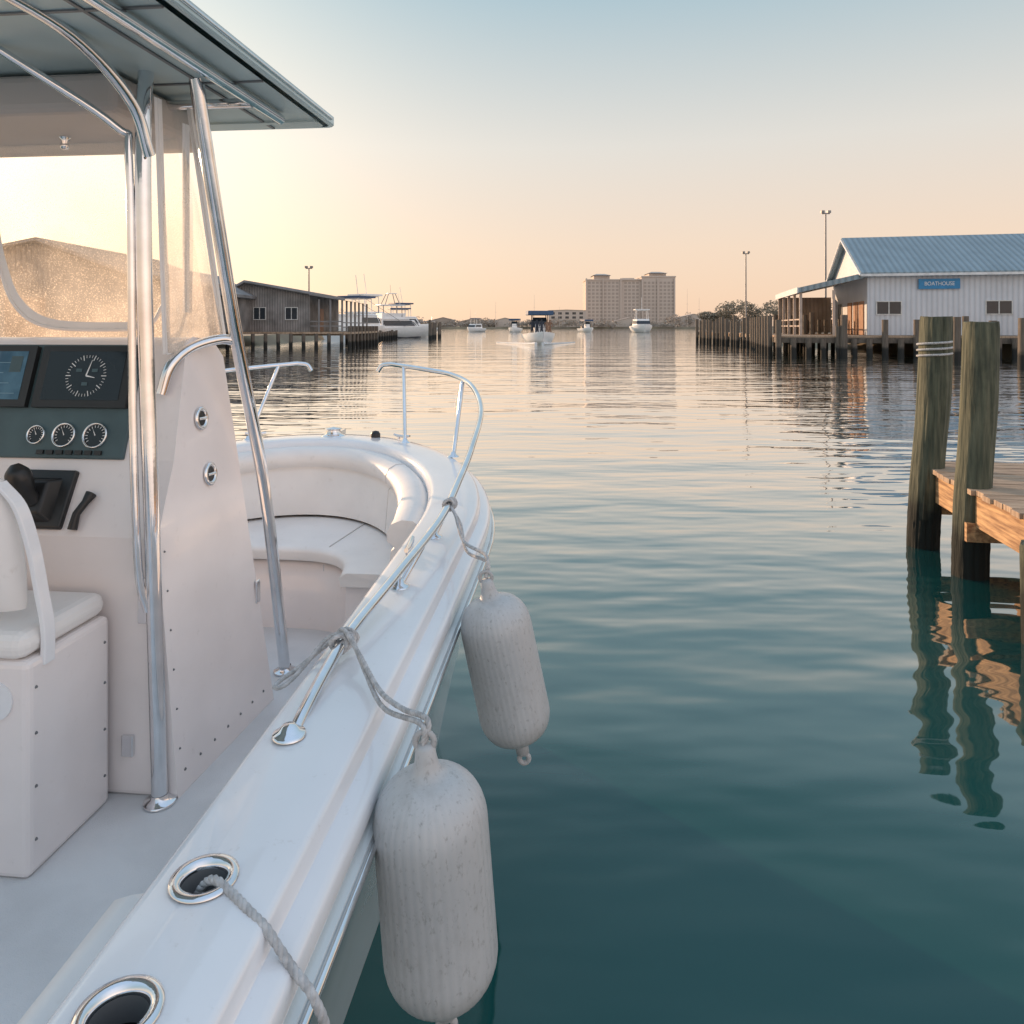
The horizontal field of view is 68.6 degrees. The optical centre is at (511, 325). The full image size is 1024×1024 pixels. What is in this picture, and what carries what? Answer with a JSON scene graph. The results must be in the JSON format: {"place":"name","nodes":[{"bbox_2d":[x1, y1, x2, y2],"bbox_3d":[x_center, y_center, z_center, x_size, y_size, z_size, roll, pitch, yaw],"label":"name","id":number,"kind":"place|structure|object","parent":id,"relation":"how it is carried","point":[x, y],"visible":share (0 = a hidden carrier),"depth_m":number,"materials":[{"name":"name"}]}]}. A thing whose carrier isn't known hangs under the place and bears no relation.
{"place":"outdoors","nodes":[
{"label":"outdoors","id":0,"kind":"place"},
{"bbox_2d":[217,334,323,346],"bbox_3d":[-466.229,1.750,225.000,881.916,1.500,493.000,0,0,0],"label":"shore land","id":1,"kind":"structure","parent":0,"point":[259,338],"depth_m":83.63,"materials":[{"name":"soil"}]},
{"bbox_2d":[0,237,220,337],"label":"gabled warehouse","id":2,"kind":"structure","parent":1,"relation":"on","point":[24,253],"depth_m":45.00,"materials":[{"name":"brown metal"}]},
{"bbox_2d":[209,275,256,332],"bbox_3d":[-27.600,-1.985,62.440,10.300,4.970,10.120,0,0,0],"label":"boat shed","id":3,"kind":"object","parent":1,"relation":"on","point":[244,297],"visible":0.06,"depth_m":63.54,"materials":[{"name":"wood"}]},
{"bbox_2d":[0,0,1023,325],"label":"sky","id":4,"kind":"structure","parent":0,"point":[490,159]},
{"bbox_2d":[437,326,772,328],"bbox_3d":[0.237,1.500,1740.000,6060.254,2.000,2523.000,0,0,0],"label":"shore land","id":5,"kind":"structure","parent":0,"point":[491,327],"depth_m":531.46,"materials":[{"name":"soil"}]},
{"bbox_2d":[432,317,454,326],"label":"waterfront house","id":6,"kind":"structure","parent":5,"relation":"on","point":[444,319],"depth_m":540.00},
{"bbox_2d":[460,319,488,326],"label":"waterfront house","id":7,"kind":"structure","parent":5,"relation":"on","point":[484,325],"depth_m":545.00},
{"bbox_2d":[495,318,511,326],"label":"waterfront house","id":8,"kind":"structure","parent":5,"relation":"on","point":[504,321],"depth_m":545.00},
{"bbox_2d":[547,310,585,326],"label":"apartment block","id":9,"kind":"structure","parent":5,"relation":"on","point":[572,314],"depth_m":640.00,"materials":[{"name":"paint"}]},
{"bbox_2d":[416,312,741,327],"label":"treeline","id":10,"kind":"object","parent":5,"relation":"on","point":[671,321],"visible":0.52,"depth_m":534.07,"materials":[{"name":"plant"}]},
{"bbox_2d":[612,317,634,326],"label":"waterfront house","id":11,"kind":"structure","parent":5,"relation":"on","point":[628,321],"depth_m":545.00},
{"bbox_2d":[677,314,705,326],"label":"waterfront house","id":12,"kind":"structure","parent":5,"relation":"on","point":[693,316],"depth_m":540.00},
{"bbox_2d":[218,329,1023,1023],"bbox_3d":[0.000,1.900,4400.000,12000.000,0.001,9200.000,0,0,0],"label":"water","id":13,"kind":"structure","parent":0,"point":[772,773],"depth_m":3.95,"materials":[{"name":"liquid"}]},
{"bbox_2d":[0,0,494,1023],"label":"moored boat","id":14,"kind":"object","parent":13,"relation":"on","point":[188,580],"visible":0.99,"depth_m":2.42,"materials":[{"name":"plastic"}]},
{"bbox_2d":[194,874,329,1023],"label":"dock line","id":15,"kind":"object","parent":14,"relation":"attached to","point":[295,971],"visible":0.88,"depth_m":1.11,"materials":[{"name":"fabric"}]},
{"bbox_2d":[272,626,431,745],"bbox_3d":[-0.320,0.840,1.758,0.579,0.118,0.218,0,0,41],"label":"fender line","id":16,"kind":"object","parent":14,"relation":"attached to","point":[350,636],"visible":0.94,"depth_m":1.82,"materials":[{"name":"fabric"}]},
{"bbox_2d":[373,729,497,1023],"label":"fender","id":17,"kind":"object","parent":16,"relation":"hanging from","point":[435,890],"visible":1,"depth_m":1.41,"materials":[{"name":"plastic"}]},
{"bbox_2d":[442,497,490,577],"bbox_3d":[-0.171,0.729,2.636,0.066,0.139,0.571,0,0,-15],"label":"fender line","id":18,"kind":"object","parent":14,"relation":"attached to","point":[453,500],"visible":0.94,"depth_m":2.64,"materials":[{"name":"fabric"}]},
{"bbox_2d":[461,570,549,765],"bbox_3d":[-0.022,1.079,2.370,0.225,0.632,0.225,-12,0,0],"label":"fender","id":19,"kind":"object","parent":18,"relation":"hanging from","point":[505,671],"visible":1,"depth_m":2.28,"materials":[{"name":"plastic"}]},
{"bbox_2d":[251,334,254,347],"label":"dock piling","id":20,"kind":"object","parent":13,"relation":"in","point":[252,340],"visible":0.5,"depth_m":63.78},
{"bbox_2d":[276,334,279,347],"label":"dock piling","id":21,"kind":"object","parent":13,"relation":"in","point":[277,340],"visible":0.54,"depth_m":63.77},
{"bbox_2d":[289,334,292,347],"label":"dock piling","id":22,"kind":"object","parent":13,"relation":"in","point":[290,340],"visible":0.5,"depth_m":63.77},
{"bbox_2d":[314,334,317,347],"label":"dock piling","id":23,"kind":"object","parent":13,"relation":"in","point":[315,340],"visible":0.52,"depth_m":63.78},
{"bbox_2d":[327,334,330,347],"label":"dock piling","id":24,"kind":"object","parent":13,"relation":"in","point":[328,340],"visible":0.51,"depth_m":63.77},
{"bbox_2d":[348,326,351,347],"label":"dock piling","id":25,"kind":"object","parent":13,"relation":"in","point":[349,335],"visible":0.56,"depth_m":64.07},
{"bbox_2d":[215,331,376,333],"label":"wharf deck","id":26,"kind":"structure","parent":25,"relation":"on","point":[332,332],"depth_m":64.00,"materials":[{"name":"brown wood"}]},
{"bbox_2d":[235,280,344,331],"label":"boat shed","id":27,"kind":"object","parent":26,"relation":"on","point":[274,308],"visible":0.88,"depth_m":66.00,"materials":[{"name":"grey weathered wood"}]},
{"bbox_2d":[309,293,367,331],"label":"porch canopy","id":28,"kind":"object","parent":26,"relation":"on","point":[342,322],"visible":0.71,"depth_m":65.72,"materials":[{"name":"grey wood"}]},
{"bbox_2d":[293,331,393,335],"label":"wharf deck","id":29,"kind":"structure","parent":25,"relation":"on","point":[321,334],"depth_m":77.00,"materials":[{"name":"brown wood"}]},
{"bbox_2d":[305,266,312,290],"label":"light pole","id":30,"kind":"object","parent":29,"relation":"on","point":[306,267],"visible":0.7,"depth_m":81.94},
{"bbox_2d":[352,326,354,347],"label":"dock piling","id":31,"kind":"object","parent":13,"relation":"in","point":[353,337],"visible":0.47,"depth_m":65.67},
{"bbox_2d":[323,275,384,339],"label":"motorboat","id":32,"kind":"object","parent":13,"relation":"on","point":[373,319],"visible":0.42,"depth_m":109.57,"materials":[{"name":"white plastic"}]},
{"bbox_2d":[356,326,358,346],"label":"dock piling","id":33,"kind":"object","parent":13,"relation":"in","point":[357,337],"visible":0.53,"depth_m":67.26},
{"bbox_2d":[359,326,362,346],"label":"dock piling","id":34,"kind":"object","parent":13,"relation":"in","point":[360,337],"visible":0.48,"depth_m":68.87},
{"bbox_2d":[344,276,384,313],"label":"motorboat","id":35,"kind":"object","parent":13,"relation":"on","point":[376,295],"visible":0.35,"depth_m":147.70,"materials":[{"name":"white plastic"}]},
{"bbox_2d":[363,326,365,345],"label":"dock piling","id":36,"kind":"object","parent":13,"relation":"in","point":[364,337],"visible":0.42,"depth_m":70.47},
{"bbox_2d":[366,326,368,345],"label":"dock piling","id":37,"kind":"object","parent":13,"relation":"in","point":[367,337],"visible":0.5,"depth_m":72.07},
{"bbox_2d":[375,326,377,344],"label":"dock piling","id":38,"kind":"object","parent":13,"relation":"in","point":[376,336],"visible":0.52,"depth_m":76.89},
{"bbox_2d":[355,288,428,337],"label":"sportfishing boat","id":39,"kind":"object","parent":13,"relation":"on","point":[404,327],"visible":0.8,"depth_m":116.93,"materials":[{"name":"white plastic"}]},
{"bbox_2d":[387,296,418,325],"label":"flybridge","id":40,"kind":"object","parent":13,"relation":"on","point":[405,309],"visible":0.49,"depth_m":134.96,"materials":[{"name":"white plastic"}]},
{"bbox_2d":[388,290,427,325],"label":"motorboat","id":41,"kind":"object","parent":13,"relation":"on","point":[415,319],"visible":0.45,"depth_m":159.06,"materials":[{"name":"white plastic"}]},
{"bbox_2d":[467,314,485,331],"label":"motorboat","id":42,"kind":"object","parent":13,"relation":"on","point":[474,328],"visible":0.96,"depth_m":238.89,"materials":[{"name":"white plastic"}]},
{"bbox_2d":[508,319,522,331],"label":"motorboat","id":43,"kind":"object","parent":13,"relation":"on","point":[514,328],"visible":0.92,"depth_m":228.95,"materials":[{"name":"white plastic"}]},
{"bbox_2d":[498,342,573,344],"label":"wake","id":44,"kind":"object","parent":13,"relation":"on","point":[536,343],"visible":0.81,"depth_m":77.74,"materials":[{"name":"liquid"}]},
{"bbox_2d":[521,311,554,344],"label":"motorboat","id":45,"kind":"object","parent":13,"relation":"on","point":[539,337],"visible":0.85,"depth_m":77.64,"materials":[{"name":"white plastic"}]},
{"bbox_2d":[577,320,592,331],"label":"motorboat","id":46,"kind":"object","parent":13,"relation":"on","point":[587,327],"visible":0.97,"depth_m":234.17,"materials":[{"name":"white plastic"}]},
{"bbox_2d":[629,298,651,332],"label":"motorboat","id":47,"kind":"object","parent":13,"relation":"on","point":[641,326],"visible":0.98,"depth_m":219.85,"materials":[{"name":"white plastic"}]},
{"bbox_2d":[696,319,698,341],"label":"dock piling","id":48,"kind":"object","parent":13,"relation":"in","point":[697,330],"visible":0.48,"depth_m":88.61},
{"bbox_2d":[699,320,701,341],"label":"dock piling","id":49,"kind":"object","parent":13,"relation":"in","point":[700,330],"visible":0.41,"depth_m":87.34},
{"bbox_2d":[703,320,705,342],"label":"dock piling","id":50,"kind":"object","parent":13,"relation":"in","point":[704,331],"visible":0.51,"depth_m":84.86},
{"bbox_2d":[706,320,708,342],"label":"dock piling","id":51,"kind":"object","parent":13,"relation":"in","point":[707,331],"visible":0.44,"depth_m":83.59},
{"bbox_2d":[709,320,711,342],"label":"dock piling","id":52,"kind":"object","parent":13,"relation":"in","point":[710,331],"visible":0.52,"depth_m":82.36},
{"bbox_2d":[712,321,715,343],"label":"dock piling","id":53,"kind":"object","parent":13,"relation":"in","point":[713,332],"visible":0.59,"depth_m":81.13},
{"bbox_2d":[716,319,718,343],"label":"dock piling","id":54,"kind":"object","parent":13,"relation":"in","point":[717,331],"visible":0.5,"depth_m":79.85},
{"bbox_2d":[719,317,720,343],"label":"dock piling","id":55,"kind":"object","parent":13,"relation":"in","point":[719,330],"visible":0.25,"depth_m":78.63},
{"bbox_2d":[721,317,724,343],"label":"dock piling","id":56,"kind":"object","parent":13,"relation":"in","point":[722,330],"visible":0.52,"depth_m":77.36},
{"bbox_2d":[725,319,728,344],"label":"dock piling","id":57,"kind":"object","parent":13,"relation":"in","point":[726,333],"visible":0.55,"depth_m":76.09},
{"bbox_2d":[730,321,732,344],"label":"dock piling","id":58,"kind":"object","parent":13,"relation":"in","point":[731,332],"visible":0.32,"depth_m":74.85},
{"bbox_2d":[733,316,736,344],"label":"dock piling","id":59,"kind":"object","parent":13,"relation":"in","point":[734,325],"visible":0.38,"depth_m":73.60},
{"bbox_2d":[735,322,738,345],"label":"dock piling","id":60,"kind":"object","parent":13,"relation":"in","point":[737,335],"visible":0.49,"depth_m":72.34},
{"bbox_2d":[742,318,745,345],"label":"dock piling","id":61,"kind":"object","parent":13,"relation":"in","point":[743,331],"visible":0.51,"depth_m":71.10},
{"bbox_2d":[746,317,749,345],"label":"dock piling","id":62,"kind":"object","parent":13,"relation":"in","point":[747,331],"visible":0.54,"depth_m":69.86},
{"bbox_2d":[750,318,751,347],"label":"dock piling","id":63,"kind":"object","parent":13,"relation":"in","point":[750,332],"visible":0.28,"depth_m":63.98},
{"bbox_2d":[752,318,753,348],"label":"dock piling","id":64,"kind":"object","parent":13,"relation":"in","point":[752,333],"visible":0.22,"depth_m":62.03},
{"bbox_2d":[754,317,755,349],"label":"dock piling","id":65,"kind":"object","parent":13,"relation":"in","point":[754,333],"visible":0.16,"depth_m":60.09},
{"bbox_2d":[756,317,758,350],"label":"dock piling","id":66,"kind":"object","parent":13,"relation":"in","point":[757,333],"visible":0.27,"depth_m":58.13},
{"bbox_2d":[759,317,760,350],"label":"dock piling","id":67,"kind":"object","parent":13,"relation":"in","point":[759,333],"visible":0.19,"depth_m":56.18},
{"bbox_2d":[761,316,763,351],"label":"dock piling","id":68,"kind":"object","parent":13,"relation":"in","point":[762,333],"visible":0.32,"depth_m":54.25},
{"bbox_2d":[764,316,766,352],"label":"dock piling","id":69,"kind":"object","parent":13,"relation":"in","point":[765,334],"visible":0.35,"depth_m":52.28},
{"bbox_2d":[767,316,772,353],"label":"dock piling","id":70,"kind":"object","parent":13,"relation":"in","point":[769,337],"visible":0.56,"depth_m":50.30,"materials":[{"name":"wood"}]},
{"bbox_2d":[773,315,777,348],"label":"dock piling","id":71,"kind":"object","parent":13,"relation":"in","point":[775,317],"visible":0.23,"depth_m":62.38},
{"bbox_2d":[775,320,781,355],"bbox_3d":[17.108,1.900,48.151,0.380,4.600,0.405,0,0,-45],"label":"dock piling","id":72,"kind":"object","parent":13,"relation":"in","point":[778,337],"visible":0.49,"depth_m":48.00,"materials":[{"name":"wood"}]},
{"bbox_2d":[785,314,787,349],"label":"dock piling","id":73,"kind":"object","parent":13,"relation":"in","point":[786,331],"visible":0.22,"depth_m":59.88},
{"bbox_2d":[788,316,792,349],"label":"dock piling","id":74,"kind":"object","parent":13,"relation":"in","point":[791,328],"visible":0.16,"depth_m":58.60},
{"bbox_2d":[790,338,796,355],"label":"dock piling","id":75,"kind":"object","parent":13,"relation":"in","point":[793,350],"visible":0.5,"depth_m":47.79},
{"bbox_2d":[796,321,799,350],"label":"dock piling","id":76,"kind":"object","parent":13,"relation":"in","point":[797,344],"visible":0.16,"depth_m":57.34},
{"bbox_2d":[803,315,807,350],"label":"dock piling","id":77,"kind":"object","parent":13,"relation":"in","point":[805,324],"visible":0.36,"depth_m":56.12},
{"bbox_2d":[805,338,811,355],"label":"dock piling","id":78,"kind":"object","parent":13,"relation":"in","point":[808,346],"visible":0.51,"depth_m":47.60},
{"bbox_2d":[809,312,814,351],"bbox_3d":[21.992,1.900,54.998,0.359,5.782,0.382,0,0,-23],"label":"dock piling","id":79,"kind":"object","parent":13,"relation":"in","point":[812,324],"visible":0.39,"depth_m":54.86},
{"bbox_2d":[817,320,820,349],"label":"dock piling","id":80,"kind":"object","parent":13,"relation":"in","point":[818,330],"visible":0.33,"depth_m":59.43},
{"bbox_2d":[820,339,826,355],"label":"dock piling","id":81,"kind":"object","parent":13,"relation":"in","point":[823,351],"visible":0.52,"depth_m":47.39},
{"bbox_2d":[824,320,827,350],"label":"dock piling","id":82,"kind":"object","parent":13,"relation":"in","point":[825,326],"visible":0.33,"depth_m":58.17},
{"bbox_2d":[835,326,839,355],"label":"dock piling","id":83,"kind":"object","parent":13,"relation":"in","point":[837,334],"visible":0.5,"depth_m":47.19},
{"bbox_2d":[840,315,847,355],"bbox_3d":[20.799,1.900,46.997,0.423,5.200,0.450,0,0,-31],"label":"dock piling","id":84,"kind":"object","parent":13,"relation":"in","point":[843,335],"visible":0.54,"depth_m":46.84,"materials":[{"name":"wood"}]},
{"bbox_2d":[851,339,857,355],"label":"dock piling","id":85,"kind":"object","parent":13,"relation":"in","point":[854,347],"visible":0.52,"depth_m":46.97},
{"bbox_2d":[866,339,872,356],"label":"dock piling","id":86,"kind":"object","parent":13,"relation":"in","point":[869,347],"visible":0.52,"depth_m":46.78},
{"bbox_2d":[882,320,888,356],"bbox_3d":[23.246,1.900,46.718,0.380,4.600,0.405,0,0,38],"label":"dock piling","id":87,"kind":"object","parent":13,"relation":"in","point":[885,348],"visible":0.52,"depth_m":46.56,"materials":[{"name":"wood"}]},
{"bbox_2d":[897,339,904,356],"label":"dock piling","id":88,"kind":"object","parent":13,"relation":"in","point":[900,351],"visible":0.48,"depth_m":46.37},
{"bbox_2d":[913,320,919,356],"bbox_3d":[24.998,1.900,46.308,0.405,4.600,0.380,0,0,-9],"label":"dock piling","id":89,"kind":"object","parent":13,"relation":"in","point":[915,333],"visible":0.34,"depth_m":46.19,"materials":[{"name":"wood"}]},
{"bbox_2d":[906,316,952,549],"bbox_3d":[3.582,1.407,6.482,0.417,2.986,0.282,0,0,0],"label":"dock piling","id":90,"kind":"object","parent":13,"relation":"in","point":[932,415],"visible":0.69,"depth_m":6.38,"materials":[{"name":"wood"}]},
{"bbox_2d":[916,341,952,356],"bbox_3d":[3.650,0.206,6.480,0.281,0.166,0.281,0,0,0],"label":"piling rope","id":91,"kind":"object","parent":90,"relation":"attached to","point":[929,349],"visible":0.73,"depth_m":6.37,"materials":[{"name":"fabric"}]},
{"bbox_2d":[953,317,960,360],"bbox_3d":[24.300,1.900,40.997,0.450,4.800,0.423,0,0,36],"label":"dock piling","id":92,"kind":"object","parent":13,"relation":"in","point":[956,338],"visible":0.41,"depth_m":40.84,"materials":[{"name":"wood"}]},
{"bbox_2d":[951,321,999,580],"bbox_3d":[3.506,1.432,5.702,0.352,2.936,0.272,0,0,0],"label":"dock piling","id":93,"kind":"object","parent":13,"relation":"in","point":[979,399],"visible":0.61,"depth_m":5.61,"materials":[{"name":"wood"}]},
{"bbox_2d":[1012,338,1017,357],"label":"dock piling","id":94,"kind":"object","parent":13,"relation":"in","point":[1014,347],"visible":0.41,"depth_m":44.96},
{"bbox_2d":[1017,318,1023,364],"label":"dock piling","id":95,"kind":"object","parent":13,"relation":"in","point":[1020,357],"visible":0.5,"depth_m":36.90,"materials":[{"name":"wood"}]},
{"bbox_2d":[1019,540,1023,644],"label":"dock piling","id":96,"kind":"object","parent":13,"relation":"in","point":[1021,553],"visible":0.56,"depth_m":4.48,"materials":[{"name":"wood"}]},
{"bbox_2d":[932,461,1023,552],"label":"plank dock","id":97,"kind":"object","parent":96,"relation":"on","point":[999,512],"visible":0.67,"depth_m":5.55,"materials":[{"name":"wood"}]},
{"bbox_2d":[582,272,675,326],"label":"hotel building","id":98,"kind":"structure","parent":0,"point":[606,297],"depth_m":700.00,"materials":[{"name":"paint"}]},
{"bbox_2d":[740,328,1011,356],"bbox_3d":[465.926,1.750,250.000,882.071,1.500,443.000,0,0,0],"label":"shore land","id":99,"kind":"structure","parent":0,"point":[1006,349],"depth_m":57.43,"materials":[{"name":"soil"}]},
{"bbox_2d":[698,311,740,321],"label":"shore tree","id":100,"kind":"object","parent":99,"relation":"on","point":[705,315],"visible":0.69,"depth_m":213.31,"materials":[{"name":"green plant"}]},
{"bbox_2d":[708,300,747,321],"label":"shore tree","id":101,"kind":"object","parent":99,"relation":"on","point":[727,308],"visible":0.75,"depth_m":207.63,"materials":[{"name":"green plant"}]},
{"bbox_2d":[742,251,749,317],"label":"light pole","id":102,"kind":"object","parent":99,"relation":"on","point":[743,252],"visible":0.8,"depth_m":84.94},
{"bbox_2d":[740,301,772,318],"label":"shore tree","id":103,"kind":"object","parent":99,"relation":"on","point":[755,313],"visible":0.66,"depth_m":210.78,"materials":[{"name":"green plant"}]},
{"bbox_2d":[759,300,777,316],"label":"shore tree","id":104,"kind":"object","parent":99,"relation":"on","point":[768,308],"visible":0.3,"depth_m":204.63,"materials":[{"name":"green plant"}]},
{"bbox_2d":[820,210,830,296],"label":"light pole","id":105,"kind":"object","parent":99,"relation":"on","point":[823,211],"visible":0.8,"depth_m":65.94,"materials":[{"name":"metal"}]},
{"bbox_2d":[772,333,1017,343],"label":"pier","id":106,"kind":"structure","parent":99,"relation":"on","point":[830,338],"depth_m":47.62,"materials":[{"name":"brown wood"}]},
{"bbox_2d":[775,233,1023,334],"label":"waterfront shed","id":107,"kind":"structure","parent":106,"relation":"on","point":[900,284],"depth_m":49.89,"materials":[{"name":"white metal"}]},
{"bbox_2d":[838,303,842,318],"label":"window","id":108,"kind":"structure","parent":107,"relation":"in","point":[840,306],"depth_m":58.64,"materials":[{"name":"grey glass"}]},
{"bbox_2d":[847,303,851,333],"bbox_3d":[24.887,-0.550,55.268,0.080,2.300,1.300,0,0,13],"label":"door","id":109,"kind":"structure","parent":107,"relation":"in","point":[849,305],"depth_m":55.16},
{"bbox_2d":[853,302,857,334],"bbox_3d":[24.433,-0.550,53.320,0.080,2.300,1.300,0,0,13],"label":"door","id":110,"kind":"structure","parent":107,"relation":"in","point":[855,304],"depth_m":53.20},
{"bbox_2d":[859,301,863,334],"bbox_3d":[24.024,-0.550,51.567,0.080,2.300,1.300,0,0,13],"label":"door","id":111,"kind":"structure","parent":107,"relation":"in","point":[861,304],"depth_m":51.38,"materials":[{"name":"wood"}]},
{"bbox_2d":[876,301,901,314],"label":"window","id":112,"kind":"structure","parent":107,"relation":"in","point":[882,307],"depth_m":49.65,"materials":[{"name":"white glass"}]},
{"bbox_2d":[985,300,1012,314],"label":"window","id":113,"kind":"structure","parent":107,"relation":"in","point":[992,307],"depth_m":48.18,"materials":[{"name":"white glass"}]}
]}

